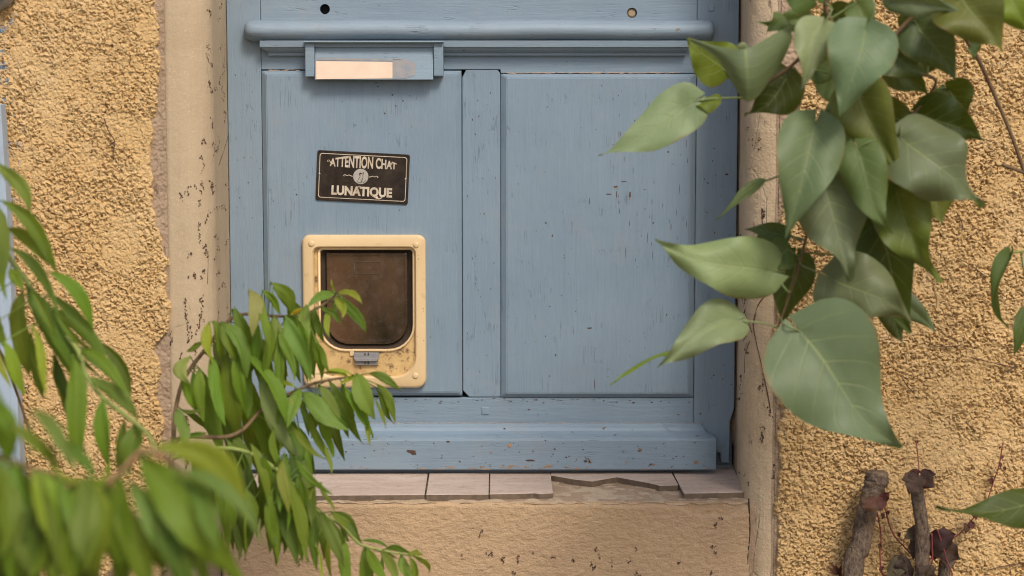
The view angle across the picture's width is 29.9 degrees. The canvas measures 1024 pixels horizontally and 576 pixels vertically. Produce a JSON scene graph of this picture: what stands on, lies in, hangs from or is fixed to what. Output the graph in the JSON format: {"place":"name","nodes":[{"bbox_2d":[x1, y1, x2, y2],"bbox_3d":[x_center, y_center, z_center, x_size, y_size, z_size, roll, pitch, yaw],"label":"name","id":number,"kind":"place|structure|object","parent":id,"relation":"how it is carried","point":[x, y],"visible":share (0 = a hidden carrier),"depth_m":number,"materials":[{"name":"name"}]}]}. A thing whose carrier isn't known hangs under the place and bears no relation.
{"place":"outdoors","nodes":[
{"label":"outdoors","id":0,"kind":"place"},
{"bbox_2d":[0,0,1023,575],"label":"house wall","id":1,"kind":"structure","parent":0,"point":[116,114],"depth_m":2.82,"materials":[{"name":"paint"}]},
{"bbox_2d":[0,0,14,10],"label":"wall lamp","id":2,"kind":"object","parent":1,"relation":"attached to","point":[4,4],"visible":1,"depth_m":2.75,"materials":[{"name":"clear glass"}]},
{"bbox_2d":[0,104,25,472],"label":"window shutter","id":3,"kind":"object","parent":1,"relation":"attached to","point":[8,395],"depth_m":2.77,"materials":[{"name":"blue paint"}]},
{"bbox_2d":[226,0,738,469],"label":"front door","id":4,"kind":"structure","parent":1,"relation":"in","point":[519,281],"depth_m":3.00,"materials":[{"name":"blue paint"}]},
{"bbox_2d":[316,150,409,203],"bbox_3d":[-0.232,-0.172,2.988,0.147,0.084,0.004,0,6,0],"label":"cat warning sign","id":5,"kind":"object","parent":4,"relation":"attached to","point":[347,176],"visible":1,"depth_m":2.99,"materials":[{"name":"black metal"}]},
{"label":"ground","id":6,"kind":"structure","parent":0,"visible":0},
{"bbox_2d":[0,164,430,575],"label":"peach tree","id":7,"kind":"object","parent":6,"relation":"on","point":[51,524],"visible":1,"depth_m":2.27,"materials":[{"name":"green plant"}]},
{"bbox_2d":[599,0,1023,528],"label":"lilac shrub","id":8,"kind":"object","parent":6,"relation":"on","point":[879,197],"visible":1,"depth_m":2.41,"materials":[{"name":"green plant"}]},
{"bbox_2d":[843,469,955,575],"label":"pruned shrub","id":9,"kind":"object","parent":6,"relation":"on","point":[857,550],"visible":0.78,"depth_m":2.78,"materials":[{"name":"brown plant"}]},
{"bbox_2d":[827,441,1005,575],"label":"red creeper","id":10,"kind":"object","parent":9,"relation":"attached to","point":[943,547],"visible":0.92,"depth_m":2.78,"materials":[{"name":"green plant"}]}
]}

